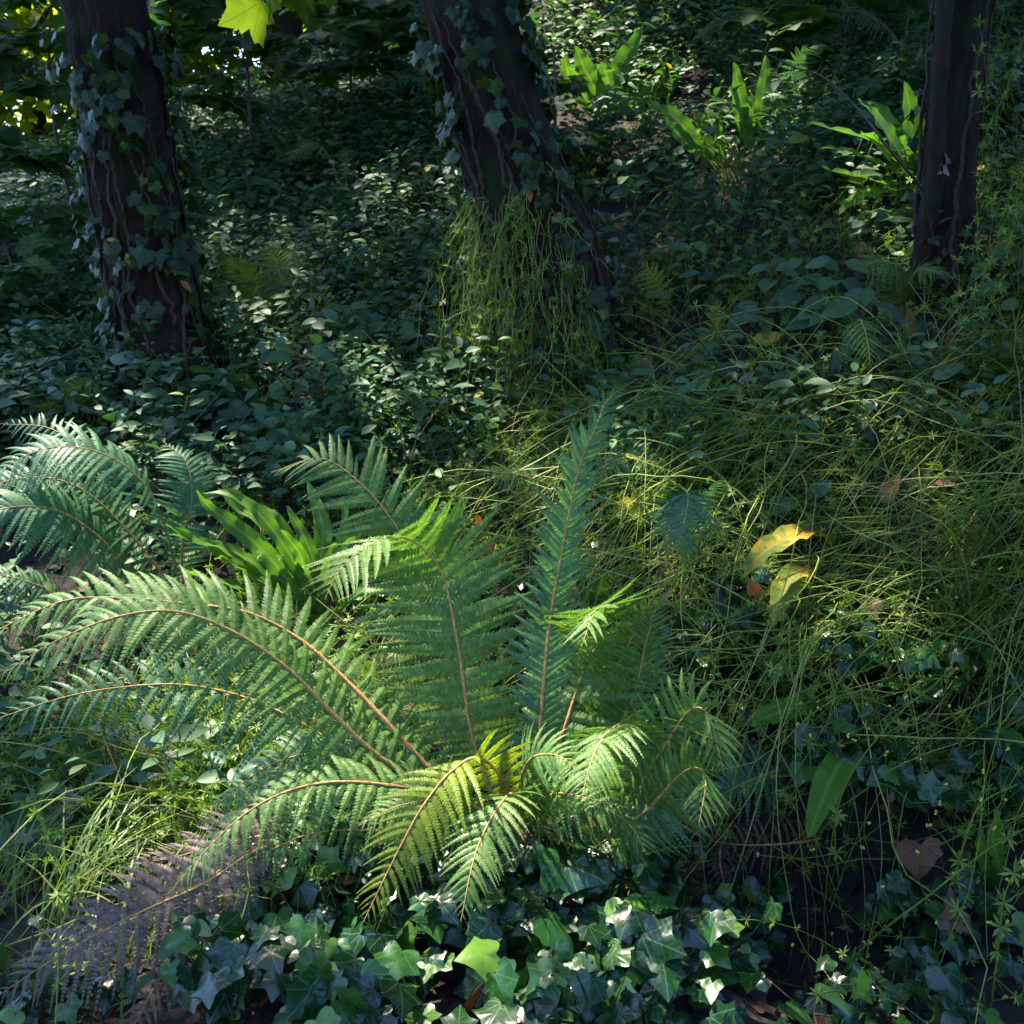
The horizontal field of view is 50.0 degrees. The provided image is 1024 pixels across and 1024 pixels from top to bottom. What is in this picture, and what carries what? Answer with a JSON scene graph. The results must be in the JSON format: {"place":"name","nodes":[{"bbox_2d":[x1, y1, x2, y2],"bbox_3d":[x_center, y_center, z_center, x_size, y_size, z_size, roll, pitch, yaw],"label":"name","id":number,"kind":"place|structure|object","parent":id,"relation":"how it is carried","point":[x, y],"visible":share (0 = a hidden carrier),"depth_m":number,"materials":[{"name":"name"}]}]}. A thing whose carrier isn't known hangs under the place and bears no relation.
{"place":"outdoors","nodes":[
{"label":"outdoors","id":0,"kind":"place"},
{"bbox_2d":[0,0,1023,1023],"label":"ground","id":1,"kind":"structure","parent":0,"point":[774,969],"depth_m":3.31,"materials":[{"name":"soil"}]},
{"bbox_2d":[0,0,63,142],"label":"distant tree","id":2,"kind":"object","parent":1,"relation":"on","point":[35,17],"visible":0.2,"depth_m":9.12,"materials":[{"name":"green plant"}]},
{"bbox_2d":[0,792,72,861],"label":"herb plant","id":3,"kind":"object","parent":1,"relation":"on","point":[16,796],"visible":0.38,"depth_m":2.51,"materials":[{"name":"green plant"}]},
{"bbox_2d":[0,214,91,354],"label":"maple sapling","id":4,"kind":"object","parent":1,"relation":"on","point":[23,275],"visible":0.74,"depth_m":4.84,"materials":[{"name":"green plant"}]},
{"bbox_2d":[0,0,92,266],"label":"maple sapling","id":5,"kind":"object","parent":1,"relation":"on","point":[32,164],"visible":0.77,"depth_m":5.23,"materials":[{"name":"green plant"}]},
{"bbox_2d":[0,909,136,1013],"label":"grass tussock","id":6,"kind":"object","parent":1,"relation":"on","point":[16,969],"depth_m":2.11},
{"bbox_2d":[0,915,137,1023],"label":"ivy plant","id":7,"kind":"object","parent":1,"relation":"on","point":[25,1014],"visible":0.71,"depth_m":1.96,"materials":[{"name":"green plant"}]},
{"bbox_2d":[21,377,116,427],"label":"herb plant","id":8,"kind":"object","parent":1,"relation":"on","point":[50,405],"visible":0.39,"depth_m":4.14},
{"bbox_2d":[24,809,125,859],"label":"herb plant","id":9,"kind":"object","parent":1,"relation":"on","point":[37,834],"visible":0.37,"depth_m":2.49,"materials":[{"name":"green plant"}]},
{"bbox_2d":[0,767,161,922],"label":"grass tussock","id":10,"kind":"object","parent":1,"relation":"on","point":[19,872],"depth_m":2.41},
{"bbox_2d":[0,0,180,147],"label":"distant tree","id":11,"kind":"object","parent":1,"relation":"on","point":[27,105],"visible":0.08,"depth_m":10.61,"materials":[{"name":"green plant"}]},
{"bbox_2d":[0,0,182,242],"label":"maple sapling","id":12,"kind":"object","parent":1,"relation":"on","point":[10,69],"visible":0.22,"depth_m":5.88,"materials":[{"name":"green plant"}]},
{"bbox_2d":[0,566,187,644],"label":"fern","id":13,"kind":"object","parent":1,"relation":"on","point":[34,595],"visible":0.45,"depth_m":3.17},
{"bbox_2d":[0,757,204,944],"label":"grass tussock","id":14,"kind":"object","parent":1,"relation":"on","point":[79,889],"depth_m":2.31,"materials":[{"name":"plant"}]},
{"bbox_2d":[0,412,231,615],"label":"fern","id":15,"kind":"object","parent":1,"relation":"on","point":[39,496],"visible":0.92,"depth_m":3.26,"materials":[{"name":"plant"}]},
{"bbox_2d":[59,0,221,420],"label":"tree","id":16,"kind":"object","parent":1,"relation":"on","point":[85,21],"visible":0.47,"depth_m":4.11,"materials":[{"name":"brown plant"}]},
{"bbox_2d":[39,22,228,427],"bbox_3d":[-1.417,-1.085,4.270,0.608,1.539,0.602,0,15,0],"label":"climbing ivy","id":17,"kind":"object","parent":16,"relation":"attached to","point":[178,259],"visible":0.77,"depth_m":4.12,"materials":[{"name":"green plant"}]},
{"bbox_2d":[52,5,239,141],"bbox_3d":[-2.624,-3.116,7.606,1.658,1.556,1.676,-6,16,-21],"label":"maple sapling","id":18,"kind":"object","parent":1,"relation":"on","point":[218,133],"visible":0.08,"depth_m":7.50,"materials":[{"name":"green plant"}]},
{"bbox_2d":[11,0,282,117],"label":"distant tree","id":19,"kind":"object","parent":1,"relation":"on","point":[205,62],"visible":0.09,"depth_m":12.33,"materials":[{"name":"green plant"}]},
{"bbox_2d":[0,788,306,1023],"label":"fern","id":20,"kind":"object","parent":1,"relation":"on","point":[170,875],"visible":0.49,"depth_m":2.04,"materials":[{"name":"plant"}]},
{"bbox_2d":[38,805,291,965],"bbox_3d":[-0.653,0.755,2.196,0.399,0.222,0.492,-14,20,-42],"label":"grass tussock","id":21,"kind":"object","parent":1,"relation":"on","point":[137,868],"depth_m":2.18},
{"bbox_2d":[127,909,289,1023],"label":"ivy plant","id":22,"kind":"object","parent":1,"relation":"on","point":[191,985],"visible":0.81,"depth_m":1.95,"materials":[{"name":"green plant"}]},
{"bbox_2d":[192,374,250,436],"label":"herb plant","id":23,"kind":"object","parent":1,"relation":"on","point":[232,393],"visible":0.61,"depth_m":4.14,"materials":[{"name":"green plant"}]},
{"bbox_2d":[171,365,299,406],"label":"fern","id":24,"kind":"object","parent":1,"relation":"on","point":[249,382],"visible":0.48,"depth_m":4.29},
{"bbox_2d":[227,383,282,435],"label":"herb plant","id":25,"kind":"object","parent":1,"relation":"on","point":[256,412],"visible":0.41,"depth_m":4.08,"materials":[{"name":"green plant"}]},
{"bbox_2d":[200,242,316,334],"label":"fern","id":26,"kind":"object","parent":1,"relation":"on","point":[247,276],"visible":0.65,"depth_m":4.84,"materials":[{"name":"plant"}]},
{"bbox_2d":[146,0,376,175],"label":"maple sapling","id":27,"kind":"object","parent":1,"relation":"on","point":[195,18],"visible":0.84,"depth_m":6.57,"materials":[{"name":"green plant"}]},
{"bbox_2d":[167,1,359,81],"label":"distant tree","id":28,"kind":"object","parent":1,"relation":"on","point":[312,18],"visible":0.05,"depth_m":13.29,"materials":[{"name":"green plant"}]},
{"bbox_2d":[166,482,401,626],"bbox_3d":[-0.680,0.152,3.256,0.645,0.473,0.341,-5,16,-19],"label":"strap fern","id":29,"kind":"object","parent":1,"relation":"on","point":[300,552],"visible":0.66,"depth_m":3.27,"materials":[{"name":"plant"}]},
{"bbox_2d":[272,6,303,62],"bbox_3d":[-1.975,-8.146,11.418,5.500,7.358,7.261,13,20,40],"label":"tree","id":30,"kind":"object","parent":1,"relation":"on","point":[287,22],"visible":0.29,"depth_m":10.94,"materials":[{"name":"green plant"}]},
{"bbox_2d":[238,811,386,916],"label":"ivy plant","id":31,"kind":"object","parent":1,"relation":"on","point":[306,891],"visible":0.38,"depth_m":2.14,"materials":[{"name":"green plant"}]},
{"bbox_2d":[192,880,435,1017],"bbox_3d":[-0.365,0.825,2.031,0.452,0.206,0.389,0,15,0],"label":"ivy plant","id":32,"kind":"object","parent":1,"relation":"on","point":[315,927],"visible":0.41,"depth_m":2.02,"materials":[{"name":"green plant"}]},
{"bbox_2d":[287,139,358,190],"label":"fern","id":33,"kind":"object","parent":1,"relation":"on","point":[313,147],"visible":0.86,"depth_m":6.09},
{"bbox_2d":[210,925,441,1023],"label":"ivy plant","id":34,"kind":"object","parent":1,"relation":"on","point":[352,989],"visible":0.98,"depth_m":1.90,"materials":[{"name":"green plant"}]},
{"bbox_2d":[231,0,429,148],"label":"maple sapling","id":35,"kind":"object","parent":1,"relation":"on","point":[369,31],"visible":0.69,"depth_m":6.30,"materials":[{"name":"green plant"}]},
{"bbox_2d":[295,818,438,947],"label":"ivy plant","id":36,"kind":"object","parent":1,"relation":"on","point":[331,856],"visible":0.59,"depth_m":2.17,"materials":[{"name":"green plant"}]},
{"bbox_2d":[0,379,746,923],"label":"fern","id":37,"kind":"object","parent":1,"relation":"on","point":[594,745],"visible":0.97,"depth_m":2.30,"materials":[{"name":"plant"}]},
{"bbox_2d":[368,53,434,98],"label":"fern","id":38,"kind":"object","parent":1,"relation":"on","point":[400,77],"visible":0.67,"depth_m":6.61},
{"bbox_2d":[317,0,507,104],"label":"maple sapling","id":39,"kind":"object","parent":1,"relation":"on","point":[399,10],"visible":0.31,"depth_m":6.77,"materials":[{"name":"green plant"}]},
{"bbox_2d":[0,0,1023,1023],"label":"goosegrass","id":40,"kind":"object","parent":1,"relation":"on","point":[171,774],"depth_m":3.28,"materials":[{"name":"plant"}]},
{"bbox_2d":[0,183,1023,1023],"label":"pale stems","id":41,"kind":"object","parent":1,"relation":"on","point":[134,749],"visible":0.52,"depth_m":3.02,"materials":[{"name":"plant"}]},
{"bbox_2d":[0,0,1023,818],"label":"ivy","id":42,"kind":"object","parent":1,"relation":"on","point":[420,414],"visible":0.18,"depth_m":4.44,"materials":[{"name":"green plant"}]},
{"bbox_2d":[0,11,1023,817],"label":"herb stems","id":43,"kind":"object","parent":1,"relation":"on","point":[146,373],"visible":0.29,"depth_m":4.28,"materials":[{"name":"plant"}]},
{"bbox_2d":[0,0,1023,1023],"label":"leaf litter","id":44,"kind":"object","parent":1,"relation":"on","point":[759,999],"visible":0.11,"depth_m":2.85,"materials":[{"name":"plant"}]},
{"bbox_2d":[342,828,573,1003],"bbox_3d":[-0.109,0.778,2.146,0.444,0.250,0.388,0,15,0],"label":"ivy plant","id":45,"kind":"object","parent":44,"relation":"on","point":[517,942],"visible":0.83,"depth_m":2.07,"materials":[{"name":"green plant"}]},
{"bbox_2d":[0,1,1023,884],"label":"dead stalks","id":46,"kind":"object","parent":1,"relation":"on","point":[510,437],"visible":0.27,"depth_m":3.55,"materials":[{"name":"plant"}]},
{"bbox_2d":[0,31,1023,1023],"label":"grass","id":47,"kind":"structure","parent":1,"relation":"on","point":[351,556],"depth_m":2.70,"materials":[{"name":"plant"}]},
{"bbox_2d":[0,0,1023,829],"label":"herb layer","id":48,"kind":"object","parent":1,"relation":"on","point":[366,400],"visible":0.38,"depth_m":4.51,"materials":[{"name":"green plant"}]},
{"bbox_2d":[419,0,631,401],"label":"tree","id":49,"kind":"object","parent":1,"relation":"on","point":[506,53],"visible":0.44,"depth_m":3.88,"materials":[{"name":"brown plant"}]},
{"bbox_2d":[218,0,322,48],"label":"maple branch","id":50,"kind":"object","parent":49,"relation":"attached to","point":[253,16],"visible":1,"depth_m":3.29,"materials":[{"name":"green plant"}]},
{"bbox_2d":[407,0,645,413],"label":"climbing ivy","id":51,"kind":"object","parent":49,"relation":"attached to","point":[460,15],"visible":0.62,"depth_m":3.88,"materials":[{"name":"green plant"}]},
{"bbox_2d":[399,162,683,451],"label":"hanging stems","id":52,"kind":"object","parent":49,"relation":"hanging from","point":[483,309],"visible":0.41,"depth_m":3.91,"materials":[{"name":"plant"}]},
{"bbox_2d":[454,936,685,1023],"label":"ivy plant","id":53,"kind":"object","parent":1,"relation":"on","point":[550,986],"visible":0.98,"depth_m":1.88,"materials":[{"name":"green plant"}]},
{"bbox_2d":[479,816,666,934],"bbox_3d":[0.084,0.749,2.161,0.462,0.226,0.249,-4,16,-16],"label":"ivy plant","id":54,"kind":"object","parent":1,"relation":"on","point":[580,875],"visible":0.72,"depth_m":2.13,"materials":[{"name":"green plant"}]},
{"bbox_2d":[474,436,672,506],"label":"grass tuft","id":55,"kind":"object","parent":1,"relation":"on","point":[598,464],"visible":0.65,"depth_m":3.43,"materials":[{"name":"plant"}]},
{"bbox_2d":[534,45,614,155],"bbox_3d":[0.222,-1.975,5.527,0.932,0.701,0.755,11,18,35],"label":"maple sapling","id":56,"kind":"object","parent":1,"relation":"on","point":[574,86],"visible":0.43,"depth_m":5.35,"materials":[{"name":"green plant"}]},
{"bbox_2d":[141,382,1023,1023],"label":"ivy carpet","id":57,"kind":"object","parent":1,"relation":"on","point":[733,1012],"visible":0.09,"depth_m":2.58,"materials":[{"name":"green plant"}]},
{"bbox_2d":[575,563,610,613],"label":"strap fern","id":58,"kind":"object","parent":1,"relation":"on","point":[602,593],"visible":0.42,"depth_m":3.22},
{"bbox_2d":[561,27,679,117],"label":"strap fern","id":59,"kind":"object","parent":1,"relation":"on","point":[604,73],"visible":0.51,"depth_m":6.14,"materials":[{"name":"plant"}]},
{"bbox_2d":[607,156,666,209],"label":"herb plant","id":60,"kind":"object","parent":1,"relation":"on","point":[619,192],"visible":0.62,"depth_m":5.18,"materials":[{"name":"green plant"}]},
{"bbox_2d":[530,879,761,1023],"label":"ivy plant","id":61,"kind":"object","parent":1,"relation":"on","point":[619,928],"visible":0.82,"depth_m":2.01,"materials":[{"name":"green plant"}]},
{"bbox_2d":[636,260,676,317],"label":"fern","id":62,"kind":"object","parent":1,"relation":"on","point":[653,275],"visible":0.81,"depth_m":4.32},
{"bbox_2d":[577,786,736,918],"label":"ivy plant","id":63,"kind":"object","parent":1,"relation":"on","point":[671,884],"visible":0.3,"depth_m":2.38,"materials":[{"name":"green plant"}]},
{"bbox_2d":[604,608,723,693],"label":"ivy plant","id":64,"kind":"object","parent":1,"relation":"on","point":[677,624],"visible":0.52,"depth_m":2.96,"materials":[{"name":"green plant"}]},
{"bbox_2d":[642,477,729,603],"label":"fern","id":65,"kind":"object","parent":1,"relation":"on","point":[681,504],"visible":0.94,"depth_m":2.94,"materials":[{"name":"plant"}]},
{"bbox_2d":[645,101,726,166],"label":"strap fern","id":66,"kind":"object","parent":1,"relation":"on","point":[674,119],"visible":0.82,"depth_m":5.16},
{"bbox_2d":[680,819,744,891],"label":"fern","id":67,"kind":"object","parent":1,"relation":"on","point":[719,854],"visible":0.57,"depth_m":2.60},
{"bbox_2d":[665,124,765,199],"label":"grass tussock","id":68,"kind":"object","parent":1,"relation":"on","point":[724,170],"depth_m":4.98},
{"bbox_2d":[666,883,786,991],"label":"ivy plant","id":69,"kind":"object","parent":1,"relation":"on","point":[748,954],"visible":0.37,"depth_m":2.30,"materials":[{"name":"green plant"}]},
{"bbox_2d":[684,563,801,670],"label":"ivy plant","id":70,"kind":"object","parent":1,"relation":"on","point":[761,575],"visible":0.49,"depth_m":3.03,"materials":[{"name":"green plant"}]},
{"bbox_2d":[703,739,788,836],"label":"fern","id":71,"kind":"object","parent":1,"relation":"on","point":[753,776],"visible":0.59,"depth_m":2.68,"materials":[{"name":"plant"}]},
{"bbox_2d":[732,55,792,152],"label":"strap fern","id":72,"kind":"object","parent":1,"relation":"on","point":[741,100],"visible":0.69,"depth_m":5.16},
{"bbox_2d":[706,814,821,886],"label":"fern","id":73,"kind":"object","parent":1,"relation":"on","point":[751,844],"visible":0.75,"depth_m":2.62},
{"bbox_2d":[727,264,800,347],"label":"herb plant","id":74,"kind":"object","parent":1,"relation":"on","point":[765,286],"visible":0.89,"depth_m":3.91,"materials":[{"name":"green plant"}]},
{"bbox_2d":[748,44,825,161],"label":"fern","id":75,"kind":"object","parent":1,"relation":"on","point":[796,73],"visible":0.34,"depth_m":5.26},
{"bbox_2d":[751,691,826,725],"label":"strap fern","id":76,"kind":"object","parent":1,"relation":"on","point":[772,716],"visible":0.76,"depth_m":2.69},
{"bbox_2d":[744,520,837,625],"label":"strap fern","id":77,"kind":"object","parent":1,"relation":"on","point":[781,538],"visible":0.77,"depth_m":3.00,"materials":[{"name":"plant"}]},
{"bbox_2d":[764,255,839,334],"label":"herb plant","id":78,"kind":"object","parent":1,"relation":"on","point":[792,263],"visible":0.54,"depth_m":3.91,"materials":[{"name":"green plant"}]},
{"bbox_2d":[692,0,936,94],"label":"maple sapling","id":79,"kind":"object","parent":1,"relation":"on","point":[794,22],"visible":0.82,"depth_m":5.54,"materials":[{"name":"green plant"}]},
{"bbox_2d":[805,749,855,837],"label":"strap fern","id":80,"kind":"object","parent":1,"relation":"on","point":[831,776],"visible":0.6,"depth_m":2.53,"materials":[{"name":"plant"}]},
{"bbox_2d":[781,257,879,356],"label":"herb plant","id":81,"kind":"object","parent":1,"relation":"on","point":[807,319],"visible":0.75,"depth_m":3.74,"materials":[{"name":"green plant"}]},
{"bbox_2d":[776,605,903,679],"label":"ivy plant","id":82,"kind":"object","parent":1,"relation":"on","point":[851,644],"visible":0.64,"depth_m":2.86,"materials":[{"name":"green plant"}]},
{"bbox_2d":[757,678,950,883],"bbox_3d":[0.776,0.628,2.447,0.462,0.489,0.158,-4,16,-15],"label":"bedstraw plant","id":83,"kind":"object","parent":1,"relation":"on","point":[837,814],"visible":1,"depth_m":2.43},
{"bbox_2d":[831,317,886,373],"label":"fern","id":84,"kind":"object","parent":1,"relation":"on","point":[859,331],"visible":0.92,"depth_m":3.46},
{"bbox_2d":[820,284,907,361],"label":"herb plant","id":85,"kind":"object","parent":1,"relation":"on","point":[834,309],"visible":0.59,"depth_m":3.70,"materials":[{"name":"green plant"}]},
{"bbox_2d":[809,81,924,214],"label":"strap fern","id":86,"kind":"object","parent":1,"relation":"on","point":[886,120],"visible":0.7,"depth_m":4.36,"materials":[{"name":"plant"}]},
{"bbox_2d":[753,940,1004,1023],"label":"ivy plant","id":87,"kind":"object","parent":1,"relation":"on","point":[945,981],"visible":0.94,"depth_m":2.08,"materials":[{"name":"green plant"}]},
{"bbox_2d":[786,702,972,816],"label":"ivy plant","id":88,"kind":"object","parent":1,"relation":"on","point":[932,789],"visible":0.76,"depth_m":2.63,"materials":[{"name":"green plant"}]},
{"bbox_2d":[746,426,1016,638],"bbox_3d":[0.969,0.051,2.986,0.657,0.554,0.605,-9,17,-30],"label":"grass tussock","id":89,"kind":"object","parent":1,"relation":"on","point":[973,535],"depth_m":2.94,"materials":[{"name":"plant"}]},
{"bbox_2d":[832,0,933,66],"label":"fern","id":90,"kind":"object","parent":1,"relation":"on","point":[912,16],"visible":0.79,"depth_m":5.50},
{"bbox_2d":[761,482,1023,675],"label":"grass tussock","id":91,"kind":"object","parent":1,"relation":"on","point":[976,599],"depth_m":2.82,"materials":[{"name":"plant"}]},
{"bbox_2d":[849,251,948,312],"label":"fern","id":92,"kind":"object","parent":1,"relation":"on","point":[896,273],"visible":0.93,"depth_m":3.85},
{"bbox_2d":[895,838,942,880],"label":"fallen leaf","id":93,"kind":"object","parent":1,"relation":"on","point":[930,851],"visible":0.99,"depth_m":2.46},
{"bbox_2d":[838,848,1023,965],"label":"ivy plant","id":94,"kind":"object","parent":1,"relation":"on","point":[899,888],"visible":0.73,"depth_m":2.42,"materials":[{"name":"green plant"}]},
{"bbox_2d":[939,885,972,940],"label":"fallen leaf","id":95,"kind":"object","parent":94,"relation":"on","point":[945,915],"visible":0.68,"depth_m":2.35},
{"bbox_2d":[840,769,1023,975],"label":"bedstraw plant","id":96,"kind":"object","parent":1,"relation":"on","point":[869,942],"visible":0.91,"depth_m":2.31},
{"bbox_2d":[860,626,1023,718],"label":"ivy plant","id":97,"kind":"object","parent":1,"relation":"on","point":[960,664],"visible":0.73,"depth_m":2.78,"materials":[{"name":"green plant"}]},
{"bbox_2d":[907,0,990,306],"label":"tree","id":98,"kind":"object","parent":1,"relation":"on","point":[956,33],"visible":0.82,"depth_m":3.83,"materials":[{"name":"brown plant"}]},
{"bbox_2d":[900,0,1006,289],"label":"climbing ivy","id":99,"kind":"object","parent":98,"relation":"attached to","point":[913,143],"visible":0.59,"depth_m":3.89,"materials":[{"name":"green plant"}]},
{"bbox_2d":[894,287,1023,430],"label":"grass tussock","id":100,"kind":"object","parent":1,"relation":"on","point":[936,362],"depth_m":3.42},
{"bbox_2d":[902,282,1023,401],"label":"grass tussock","id":101,"kind":"object","parent":1,"relation":"on","point":[1000,336],"depth_m":3.43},
{"bbox_2d":[916,747,1017,890],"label":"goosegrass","id":102,"kind":"object","parent":1,"relation":"on","point":[956,879],"visible":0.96,"depth_m":2.36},
{"bbox_2d":[923,710,1023,812],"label":"ivy plant","id":103,"kind":"object","parent":1,"relation":"on","point":[1014,755],"visible":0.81,"depth_m":2.65,"materials":[{"name":"green plant"}]},
{"bbox_2d":[974,809,1007,876],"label":"strap fern","id":104,"kind":"object","parent":1,"relation":"on","point":[997,853],"visible":0.65,"depth_m":2.50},
{"bbox_2d":[971,242,1023,326],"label":"herb plant","id":105,"kind":"object","parent":1,"relation":"on","point":[998,252],"visible":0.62,"depth_m":3.71,"materials":[{"name":"green plant"}]},
{"bbox_2d":[986,851,1023,1004],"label":"bedstraw plant","id":106,"kind":"object","parent":1,"relation":"on","point":[1003,902],"visible":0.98,"depth_m":2.06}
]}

